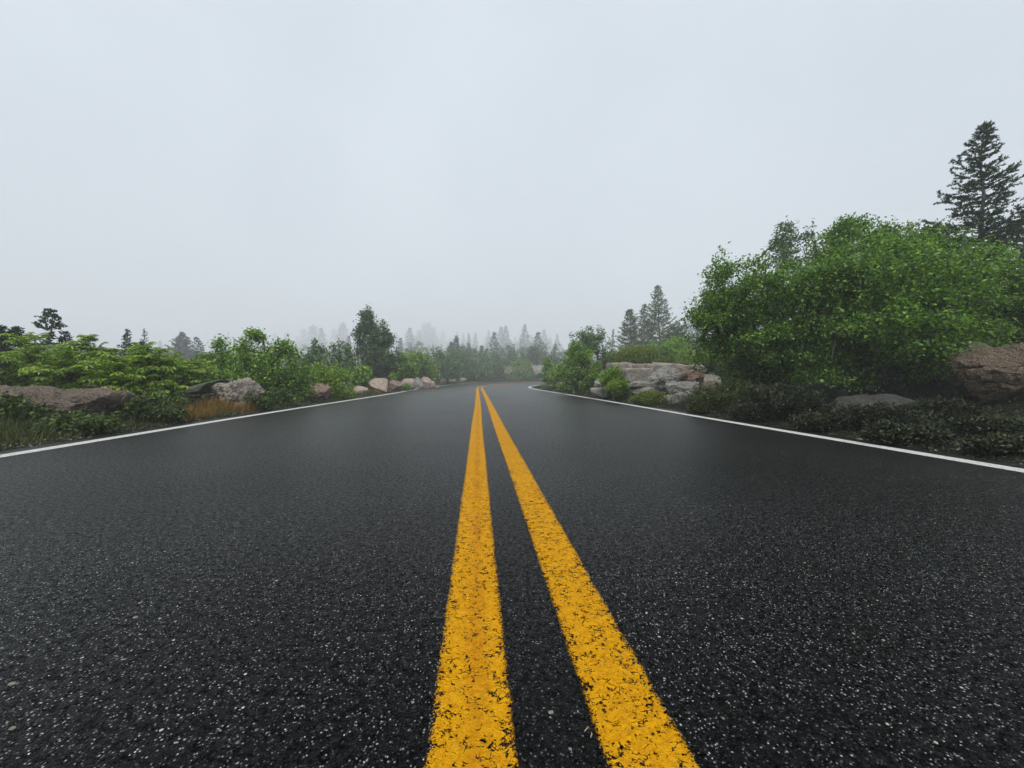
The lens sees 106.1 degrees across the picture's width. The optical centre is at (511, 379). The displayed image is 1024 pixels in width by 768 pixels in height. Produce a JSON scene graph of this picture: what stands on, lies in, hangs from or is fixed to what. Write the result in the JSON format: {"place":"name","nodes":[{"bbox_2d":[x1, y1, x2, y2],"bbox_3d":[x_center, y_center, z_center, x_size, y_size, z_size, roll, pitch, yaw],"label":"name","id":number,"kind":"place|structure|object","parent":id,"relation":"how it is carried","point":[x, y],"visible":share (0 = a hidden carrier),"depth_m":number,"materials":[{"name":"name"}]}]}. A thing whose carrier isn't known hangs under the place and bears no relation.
{"place":"outdoors","nodes":[
{"label":"outdoors","id":0,"kind":"place"},
{"bbox_2d":[0,382,1023,767],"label":"road","id":1,"kind":"structure","parent":0,"point":[276,582],"depth_m":0.81,"materials":[{"name":"black asphalt"}]},
{"bbox_2d":[0,382,484,457],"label":"edge line","id":2,"kind":"object","parent":1,"relation":"on","point":[53,447],"visible":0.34,"depth_m":3.05,"materials":[{"name":"white paint"}]},
{"bbox_2d":[425,382,539,767],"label":"line","id":3,"kind":"object","parent":1,"relation":"on","point":[478,689],"visible":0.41,"depth_m":0.61,"materials":[{"name":"yellow paint"}]},
{"bbox_2d":[481,382,698,767],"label":"line","id":4,"kind":"object","parent":1,"relation":"on","point":[622,715],"visible":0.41,"depth_m":0.61,"materials":[{"name":"yellow paint"}]},
{"bbox_2d":[528,385,1023,472],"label":"edge line","id":5,"kind":"object","parent":1,"relation":"on","point":[944,457],"visible":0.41,"depth_m":2.58,"materials":[{"name":"white paint"}]},
{"bbox_2d":[0,344,1023,464],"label":"ground","id":6,"kind":"structure","parent":0,"point":[890,386],"depth_m":4.77,"materials":[{"name":"brown soil"}]},
{"bbox_2d":[0,325,27,386],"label":"spruce tree","id":7,"kind":"object","parent":6,"relation":"on","point":[3,331],"visible":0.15,"depth_m":6.64,"materials":[{"name":"green plant"}]},
{"bbox_2d":[0,390,55,428],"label":"leafy weed","id":8,"kind":"object","parent":6,"relation":"on","point":[18,406],"visible":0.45,"depth_m":3.19,"materials":[{"name":"green plant"}]},
{"bbox_2d":[1,325,59,384],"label":"spruce tree","id":9,"kind":"object","parent":6,"relation":"on","point":[16,329],"visible":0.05,"depth_m":6.97,"materials":[{"name":"green plant"}]},
{"bbox_2d":[0,332,97,388],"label":"rowan shrub","id":10,"kind":"object","parent":6,"relation":"on","point":[28,351],"visible":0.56,"depth_m":4.84,"materials":[{"name":"green plant"}]},
{"bbox_2d":[31,308,67,388],"bbox_3d":[-8.853,-0.424,7.383,1.092,1.920,1.087,0,0,-37],"label":"spruce tree","id":11,"kind":"object","parent":6,"relation":"on","point":[48,314],"visible":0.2,"depth_m":7.40,"materials":[{"name":"green plant"}]},
{"bbox_2d":[53,330,73,385],"bbox_3d":[-8.839,-0.215,7.546,0.598,1.509,0.549,0,0,40],"label":"spruce tree","id":12,"kind":"object","parent":6,"relation":"on","point":[63,338],"visible":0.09,"depth_m":7.58,"materials":[{"name":"green plant"}]},
{"bbox_2d":[0,384,146,420],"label":"boulder","id":13,"kind":"object","parent":6,"relation":"on","point":[108,400],"visible":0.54,"depth_m":3.54,"materials":[{"name":"grey stone"}]},
{"bbox_2d":[32,407,125,434],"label":"leafy weed","id":14,"kind":"object","parent":6,"relation":"on","point":[96,424],"visible":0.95,"depth_m":3.08,"materials":[{"name":"green plant"}]},
{"bbox_2d":[16,334,154,392],"bbox_3d":[-5.298,-0.054,4.919,1.245,1.025,1.206,0,0,44],"label":"rowan shrub","id":15,"kind":"object","parent":6,"relation":"on","point":[91,351],"visible":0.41,"depth_m":4.72,"materials":[{"name":"green plant"}]},
{"bbox_2d":[115,329,146,382],"bbox_3d":[-12.494,-0.345,12.597,1.050,2.649,1.074,0,0,-27],"label":"spruce tree","id":16,"kind":"object","parent":6,"relation":"on","point":[125,343],"visible":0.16,"depth_m":12.54,"materials":[{"name":"green plant"}]},
{"bbox_2d":[69,342,192,404],"bbox_3d":[-4.433,0.013,4.600,1.018,0.944,1.094,0,0,0],"label":"rowan shrub","id":17,"kind":"object","parent":6,"relation":"on","point":[131,379],"visible":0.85,"depth_m":4.50,"materials":[{"name":"green plant"}]},
{"bbox_2d":[114,388,191,422],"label":"leafy weed","id":18,"kind":"object","parent":6,"relation":"on","point":[148,409],"visible":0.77,"depth_m":3.86,"materials":[{"name":"green plant"}]},
{"bbox_2d":[162,332,196,359],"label":"spruce tree","id":19,"kind":"object","parent":6,"relation":"on","point":[184,348],"visible":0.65,"depth_m":43.80,"materials":[{"name":"grey plant"}]},
{"bbox_2d":[150,352,223,403],"bbox_3d":[-5.247,0.016,6.212,0.947,0.928,1.189,0,0,0],"label":"rowan shrub","id":20,"kind":"object","parent":6,"relation":"on","point":[189,372],"visible":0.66,"depth_m":6.08,"materials":[{"name":"green plant"}]},
{"bbox_2d":[0,392,392,449],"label":"gravel","id":21,"kind":"structure","parent":6,"relation":"on","point":[15,447],"depth_m":3.38,"materials":[{"name":"grey gravel"}]},
{"bbox_2d":[190,337,205,396],"bbox_3d":[-22.629,-0.837,27.910,1.531,4.564,1.384,0,0,0],"label":"spruce tree","id":22,"kind":"object","parent":6,"relation":"on","point":[198,344],"visible":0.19,"depth_m":27.78,"materials":[{"name":"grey plant"}]},
{"bbox_2d":[184,379,233,394],"bbox_3d":[-4.737,0.119,6.040,0.585,0.242,0.533,0,0,0],"label":"rock slab","id":23,"kind":"object","parent":6,"relation":"on","point":[202,388],"visible":0.69,"depth_m":5.83,"materials":[{"name":"stone"}]},
{"bbox_2d":[192,333,245,394],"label":"leafy shrub","id":24,"kind":"object","parent":6,"relation":"on","point":[221,344],"visible":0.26,"depth_m":7.52,"materials":[{"name":"green plant"}]},
{"bbox_2d":[0,381,441,438],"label":"undergrowth","id":25,"kind":"object","parent":6,"relation":"on","point":[196,401],"visible":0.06,"depth_m":5.78,"materials":[{"name":"green plant"}]},
{"bbox_2d":[212,377,264,409],"bbox_3d":[-3.971,0.222,5.591,0.512,0.503,0.510,0,0,0],"label":"boulder","id":26,"kind":"object","parent":6,"relation":"on","point":[239,390],"visible":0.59,"depth_m":5.39,"materials":[{"name":"grey stone"}]},
{"bbox_2d":[195,351,290,381],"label":"leafy shrub","id":27,"kind":"object","parent":6,"relation":"on","point":[279,359],"visible":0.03,"depth_m":8.50,"materials":[{"name":"green plant"}]},
{"bbox_2d":[0,379,492,450],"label":"grass","id":28,"kind":"structure","parent":6,"relation":"on","point":[7,432],"depth_m":3.15,"materials":[{"name":"green plant"}]},
{"bbox_2d":[218,326,319,403],"bbox_3d":[-4.498,-0.190,7.110,1.702,1.528,1.419,0,0,0],"label":"leafy shrub","id":29,"kind":"object","parent":6,"relation":"on","point":[271,379],"visible":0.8,"depth_m":6.85,"materials":[{"name":"green plant"}]},
{"bbox_2d":[154,388,390,420],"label":"dry grass","id":30,"kind":"structure","parent":6,"relation":"on","point":[214,408],"depth_m":4.92,"materials":[{"name":"plant"}]},
{"bbox_2d":[243,386,308,410],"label":"leafy weed","id":31,"kind":"object","parent":6,"relation":"on","point":[275,396],"visible":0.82,"depth_m":5.57,"materials":[{"name":"green plant"}]},
{"bbox_2d":[297,329,309,352],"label":"spruce tree","id":32,"kind":"object","parent":6,"relation":"on","point":[302,336],"visible":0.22,"depth_m":342.89,"materials":[{"name":"grey plant"}]},
{"bbox_2d":[298,325,325,353],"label":"spruce tree","id":33,"kind":"object","parent":6,"relation":"on","point":[312,328],"visible":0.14,"depth_m":298.34,"materials":[{"name":"grey plant"}]},
{"bbox_2d":[304,383,330,399],"bbox_3d":[-4.150,0.278,8.077,0.637,0.392,0.500,0,0,0],"label":"boulder","id":34,"kind":"object","parent":6,"relation":"on","point":[324,391],"visible":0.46,"depth_m":7.98,"materials":[{"name":"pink stone"}]},
{"bbox_2d":[317,328,328,351],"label":"spruce tree","id":35,"kind":"object","parent":6,"relation":"on","point":[325,343],"visible":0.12,"depth_m":239.73,"materials":[{"name":"grey plant"}]},
{"bbox_2d":[298,359,357,398],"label":"leafy shrub","id":36,"kind":"object","parent":6,"relation":"on","point":[330,378],"visible":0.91,"depth_m":8.60,"materials":[{"name":"green plant"}]},
{"bbox_2d":[296,338,361,382],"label":"leafy shrub","id":37,"kind":"object","parent":6,"relation":"on","point":[316,351],"visible":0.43,"depth_m":13.70,"materials":[{"name":"green plant"}]},
{"bbox_2d":[330,322,354,353],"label":"spruce tree","id":38,"kind":"object","parent":6,"relation":"on","point":[342,333],"visible":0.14,"depth_m":269.35,"materials":[{"name":"grey plant"}]},
{"bbox_2d":[344,363,375,386],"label":"leafy shrub","id":39,"kind":"object","parent":6,"relation":"on","point":[364,372],"visible":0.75,"depth_m":12.51,"materials":[{"name":"green plant"}]},
{"bbox_2d":[349,302,402,380],"bbox_3d":[-5.814,-1.401,16.477,2.445,3.807,2.274,0,0,0],"label":"leafy tree","id":40,"kind":"object","parent":6,"relation":"on","point":[377,342],"visible":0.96,"depth_m":16.16,"materials":[{"name":"green plant"}]},
{"bbox_2d":[367,378,387,392],"bbox_3d":[-4.378,0.214,12.618,0.696,0.522,0.571,0,0,0],"label":"boulder","id":41,"kind":"object","parent":6,"relation":"on","point":[381,384],"visible":0.86,"depth_m":12.46,"materials":[{"name":"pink stone"}]},
{"bbox_2d":[389,380,401,390],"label":"boulder","id":42,"kind":"object","parent":6,"relation":"on","point":[395,385],"visible":0.88,"depth_m":14.10,"materials":[{"name":"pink stone"}]},
{"bbox_2d":[387,352,421,380],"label":"leafy shrub","id":43,"kind":"object","parent":6,"relation":"on","point":[407,369],"visible":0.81,"depth_m":16.67,"materials":[{"name":"green plant"}]},
{"bbox_2d":[400,378,414,389],"bbox_3d":[-4.172,0.252,15.289,0.674,0.576,0.429,0,0,0],"label":"boulder","id":44,"kind":"object","parent":6,"relation":"on","point":[409,381],"visible":0.54,"depth_m":15.15,"materials":[{"name":"beige stone"}]},
{"bbox_2d":[401,328,417,353],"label":"spruce tree","id":45,"kind":"object","parent":6,"relation":"on","point":[409,333],"visible":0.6,"depth_m":209.40,"materials":[{"name":"grey plant"}]},
{"bbox_2d":[389,341,433,354],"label":"bank shrub","id":46,"kind":"object","parent":6,"relation":"on","point":[416,347],"visible":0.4,"depth_m":74.64,"materials":[{"name":"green plant"}]},
{"bbox_2d":[393,349,440,381],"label":"bank shrub","id":47,"kind":"object","parent":6,"relation":"on","point":[425,370],"visible":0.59,"depth_m":21.15,"materials":[{"name":"green plant"}]},
{"bbox_2d":[417,322,441,352],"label":"spruce tree","id":48,"kind":"object","parent":6,"relation":"on","point":[429,343],"visible":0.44,"depth_m":359.28,"materials":[{"name":"grey plant"}]},
{"bbox_2d":[424,345,464,383],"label":"bank shrub","id":49,"kind":"object","parent":6,"relation":"on","point":[447,366],"visible":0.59,"depth_m":27.94,"materials":[{"name":"green plant"}]},
{"bbox_2d":[439,344,477,380],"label":"bank shrub","id":50,"kind":"object","parent":6,"relation":"on","point":[459,356],"visible":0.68,"depth_m":34.44,"materials":[{"name":"green plant"}]},
{"bbox_2d":[458,350,497,379],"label":"bank shrub","id":51,"kind":"object","parent":6,"relation":"on","point":[482,372],"visible":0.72,"depth_m":37.25,"materials":[{"name":"green plant"}]},
{"bbox_2d":[471,347,508,378],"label":"bank shrub","id":52,"kind":"object","parent":6,"relation":"on","point":[495,363],"visible":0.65,"depth_m":42.58,"materials":[{"name":"green plant"}]},
{"bbox_2d":[488,332,501,369],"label":"spruce tree","id":53,"kind":"object","parent":6,"relation":"on","point":[494,335],"visible":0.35,"depth_m":74.80,"materials":[{"name":"grey plant"}]},
{"bbox_2d":[498,326,513,356],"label":"spruce tree","id":54,"kind":"object","parent":6,"relation":"on","point":[504,345],"visible":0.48,"depth_m":194.52,"materials":[{"name":"grey plant"}]},
{"bbox_2d":[494,356,519,373],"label":"bank shrub","id":55,"kind":"object","parent":6,"relation":"on","point":[507,363],"visible":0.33,"depth_m":46.16,"materials":[{"name":"green plant"}]},
{"bbox_2d":[491,343,525,372],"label":"bank shrub","id":56,"kind":"object","parent":6,"relation":"on","point":[511,353],"visible":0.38,"depth_m":52.85,"materials":[{"name":"green plant"}]},
{"bbox_2d":[506,357,535,378],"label":"bank shrub","id":57,"kind":"object","parent":6,"relation":"on","point":[520,373],"visible":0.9,"depth_m":42.23,"materials":[{"name":"green plant"}]},
{"bbox_2d":[515,324,531,357],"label":"spruce tree","id":58,"kind":"object","parent":6,"relation":"on","point":[522,344],"visible":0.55,"depth_m":164.36,"materials":[{"name":"grey plant"}]},
{"bbox_2d":[511,345,553,367],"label":"bank shrub","id":59,"kind":"object","parent":6,"relation":"on","point":[535,357],"visible":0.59,"depth_m":49.58,"materials":[{"name":"green plant"}]},
{"bbox_2d":[526,365,543,378],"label":"rock ledge","id":60,"kind":"object","parent":6,"relation":"on","point":[536,369],"visible":0.4,"depth_m":43.07,"materials":[{"name":"grey stone"}]},
{"bbox_2d":[531,332,545,364],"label":"spruce tree","id":61,"kind":"object","parent":6,"relation":"on","point":[537,343],"visible":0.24,"depth_m":74.72,"materials":[{"name":"grey plant"}]},
{"bbox_2d":[519,340,567,366],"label":"bank shrub","id":62,"kind":"object","parent":6,"relation":"on","point":[543,347],"visible":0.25,"depth_m":72.14,"materials":[{"name":"green plant"}]},
{"bbox_2d":[538,356,555,384],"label":"leafy shrub","id":63,"kind":"object","parent":6,"relation":"on","point":[548,364],"visible":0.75,"depth_m":19.66,"materials":[{"name":"green plant"}]},
{"bbox_2d":[540,344,565,367],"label":"bank shrub","id":64,"kind":"object","parent":6,"relation":"on","point":[555,360],"visible":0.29,"depth_m":45.42,"materials":[{"name":"green plant"}]},
{"bbox_2d":[546,368,569,387],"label":"leafy shrub","id":65,"kind":"object","parent":6,"relation":"on","point":[554,380],"visible":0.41,"depth_m":16.36,"materials":[{"name":"green plant"}]},
{"bbox_2d":[548,338,603,394],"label":"leafy shrub","id":66,"kind":"object","parent":6,"relation":"on","point":[583,379],"visible":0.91,"depth_m":11.19,"materials":[{"name":"green plant"}]},
{"bbox_2d":[564,327,624,371],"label":"leafy shrub","id":67,"kind":"object","parent":6,"relation":"on","point":[591,341],"visible":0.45,"depth_m":13.59,"materials":[{"name":"green plant"}]},
{"bbox_2d":[575,324,616,357],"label":"leafy shrub","id":68,"kind":"object","parent":6,"relation":"on","point":[597,330],"visible":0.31,"depth_m":15.45,"materials":[{"name":"green plant"}]},
{"bbox_2d":[590,387,609,397],"bbox_3d":[2.017,0.313,8.898,0.428,0.255,0.459,0,0,0],"label":"boulder","id":69,"kind":"object","parent":6,"relation":"on","point":[600,392],"visible":0.91,"depth_m":8.68,"materials":[{"name":"grey stone"}]},
{"bbox_2d":[596,364,622,393],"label":"heath bush","id":70,"kind":"object","parent":6,"relation":"on","point":[614,373],"visible":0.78,"depth_m":8.36,"materials":[{"name":"green plant"}]},
{"bbox_2d":[604,378,631,400],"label":"heath bush","id":71,"kind":"object","parent":6,"relation":"on","point":[621,387],"visible":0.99,"depth_m":7.87,"materials":[{"name":"green plant"}]},
{"bbox_2d":[614,309,644,362],"bbox_3d":[7.354,-2.337,23.419,2.454,3.980,2.083,0,0,0],"label":"spruce tree","id":72,"kind":"object","parent":6,"relation":"on","point":[633,334],"visible":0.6,"depth_m":23.35,"materials":[{"name":"green plant"}]},
{"bbox_2d":[606,344,672,363],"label":"heath bush","id":73,"kind":"object","parent":6,"relation":"on","point":[634,355],"visible":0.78,"depth_m":10.91,"materials":[{"name":"green plant"}]},
{"bbox_2d":[637,304,653,349],"bbox_3d":[8.784,-2.756,25.605,1.464,4.596,1.343,0,0,35],"label":"spruce tree","id":74,"kind":"object","parent":6,"relation":"on","point":[643,323],"visible":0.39,"depth_m":25.50,"materials":[{"name":"green plant"}]},
{"bbox_2d":[626,387,673,404],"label":"heath bush","id":75,"kind":"object","parent":6,"relation":"on","point":[650,397],"visible":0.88,"depth_m":6.67,"materials":[{"name":"green plant"}]},
{"bbox_2d":[641,285,678,346],"bbox_3d":[9.116,-3.251,23.816,2.613,5.261,2.495,0,0,-33],"label":"spruce tree","id":76,"kind":"object","parent":6,"relation":"on","point":[661,320],"visible":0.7,"depth_m":23.73,"materials":[{"name":"green plant"}]},
{"bbox_2d":[606,362,721,403],"bbox_3d":[3.546,0.180,8.665,2.488,1.248,4.310,0,0,0],"label":"rock outcrop","id":77,"kind":"object","parent":6,"relation":"on","point":[671,378],"visible":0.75,"depth_m":7.77,"materials":[{"name":"grey stone"}]},
{"bbox_2d":[641,339,689,362],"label":"leafy shrub","id":78,"kind":"object","parent":6,"relation":"on","point":[667,351],"visible":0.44,"depth_m":13.56,"materials":[{"name":"green plant"}]},
{"bbox_2d":[658,334,696,362],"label":"leafy shrub","id":79,"kind":"object","parent":6,"relation":"on","point":[677,344],"visible":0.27,"depth_m":16.10,"materials":[{"name":"green plant"}]},
{"bbox_2d":[658,324,697,347],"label":"leafy shrub","id":80,"kind":"object","parent":6,"relation":"on","point":[678,330],"visible":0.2,"depth_m":19.28,"materials":[{"name":"green plant"}]},
{"bbox_2d":[674,348,733,375],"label":"heath bush","id":81,"kind":"object","parent":6,"relation":"on","point":[692,359],"visible":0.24,"depth_m":10.35,"materials":[{"name":"green plant"}]},
{"bbox_2d":[682,379,761,413],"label":"juniper bush","id":82,"kind":"object","parent":6,"relation":"on","point":[718,397],"visible":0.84,"depth_m":5.01,"materials":[{"name":"green plant"}]},
{"bbox_2d":[723,399,786,421],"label":"heath bush","id":83,"kind":"object","parent":6,"relation":"on","point":[739,411],"visible":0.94,"depth_m":4.02,"materials":[{"name":"green plant"}]},
{"bbox_2d":[669,241,885,394],"bbox_3d":[3.416,-0.743,5.378,2.094,2.285,2.258,0,0,0],"label":"leafy shrub","id":84,"kind":"object","parent":6,"relation":"on","point":[730,316],"visible":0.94,"depth_m":5.06,"materials":[{"name":"green plant"}]},
{"bbox_2d":[535,382,1023,460],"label":"ground cover","id":85,"kind":"object","parent":6,"relation":"on","point":[1000,409],"visible":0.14,"depth_m":3.46,"materials":[{"name":"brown plant"}]},
{"bbox_2d":[742,215,820,327],"bbox_3d":[5.727,-1.805,8.208,1.738,3.406,2.015,0,0,19],"label":"leafy shrub","id":86,"kind":"object","parent":6,"relation":"on","point":[781,245],"visible":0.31,"depth_m":8.13,"materials":[{"name":"green plant"}]},
{"bbox_2d":[738,382,848,419],"bbox_3d":[2.942,0.248,4.024,0.969,0.480,0.860,0,0,0],"label":"heath bush","id":87,"kind":"object","parent":6,"relation":"on","point":[796,401],"visible":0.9,"depth_m":3.83,"materials":[{"name":"green plant"}]},
{"bbox_2d":[786,409,853,432],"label":"heath bush","id":88,"kind":"object","parent":6,"relation":"on","point":[812,421],"visible":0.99,"depth_m":3.23,"materials":[{"name":"green plant"}]},
{"bbox_2d":[803,212,925,264],"bbox_3d":[6.019,-1.422,6.590,1.599,2.806,1.532,0,0,0],"label":"leafy shrub","id":89,"kind":"object","parent":6,"relation":"on","point":[843,227],"visible":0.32,"depth_m":6.44,"materials":[{"name":"green plant"}]},
{"bbox_2d":[831,394,916,410],"bbox_3d":[3.741,0.267,3.843,1.033,0.245,0.471,0,0,0],"label":"boulder","id":90,"kind":"object","parent":6,"relation":"on","point":[865,399],"visible":0.3,"depth_m":3.81,"materials":[{"name":"grey stone"}]},
{"bbox_2d":[746,217,1023,398],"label":"leafy shrub","id":91,"kind":"object","parent":6,"relation":"on","point":[883,314],"visible":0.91,"depth_m":4.41,"materials":[{"name":"green plant"}]},
{"bbox_2d":[828,400,948,429],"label":"heath bush","id":92,"kind":"object","parent":6,"relation":"on","point":[876,412],"visible":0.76,"depth_m":3.16,"materials":[{"name":"green plant"}]},
{"bbox_2d":[859,418,955,446],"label":"heath bush","id":93,"kind":"object","parent":6,"relation":"on","point":[889,432],"visible":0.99,"depth_m":2.56,"materials":[{"name":"green plant"}]},
{"bbox_2d":[915,220,960,247],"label":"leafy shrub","id":94,"kind":"object","parent":6,"relation":"on","point":[936,233],"visible":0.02,"depth_m":8.01,"materials":[{"name":"green plant"}]},
{"bbox_2d":[912,390,999,419],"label":"heath bush","id":95,"kind":"object","parent":6,"relation":"on","point":[959,406],"visible":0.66,"depth_m":3.21,"materials":[{"name":"green plant"}]},
{"bbox_2d":[937,341,990,394],"bbox_3d":[4.914,-0.097,4.150,0.426,0.621,0.406,0,0,0],"label":"boulder","id":96,"kind":"object","parent":6,"relation":"on","point":[956,382],"visible":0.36,"depth_m":4.10,"materials":[{"name":"stone"}]},
{"bbox_2d":[919,120,1023,295],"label":"spruce tree","id":97,"kind":"object","parent":6,"relation":"on","point":[1012,229],"visible":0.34,"depth_m":7.26,"materials":[{"name":"green plant"}]},
{"bbox_2d":[939,412,1023,433],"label":"heath bush","id":98,"kind":"object","parent":6,"relation":"on","point":[997,423],"visible":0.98,"depth_m":2.69,"materials":[{"name":"green plant"}]},
{"bbox_2d":[944,239,1023,352],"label":"leafy shrub","id":99,"kind":"object","parent":6,"relation":"on","point":[1017,306],"visible":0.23,"depth_m":4.79,"materials":[{"name":"green plant"}]},
{"bbox_2d":[950,344,1023,405],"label":"boulder","id":100,"kind":"object","parent":6,"relation":"on","point":[993,375],"visible":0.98,"depth_m":3.60,"materials":[{"name":"brown stone"}]},
{"bbox_2d":[956,431,1023,456],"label":"heath bush","id":101,"kind":"object","parent":6,"relation":"on","point":[1000,443],"visible":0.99,"depth_m":2.21,"materials":[{"name":"green plant"}]},
{"bbox_2d":[995,197,1023,344],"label":"spruce tree","id":102,"kind":"object","parent":6,"relation":"on","point":[1021,239],"visible":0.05,"depth_m":8.08,"materials":[{"name":"green plant"}]},
{"bbox_2d":[0,0,1023,353],"label":"sky","id":103,"kind":"structure","parent":0,"point":[202,169],"materials":[{"name":"white"}]},
{"bbox_2d":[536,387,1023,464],"bbox_3d":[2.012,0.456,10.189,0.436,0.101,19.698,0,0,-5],"label":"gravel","id":104,"kind":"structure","parent":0,"point":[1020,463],"depth_m":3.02,"materials":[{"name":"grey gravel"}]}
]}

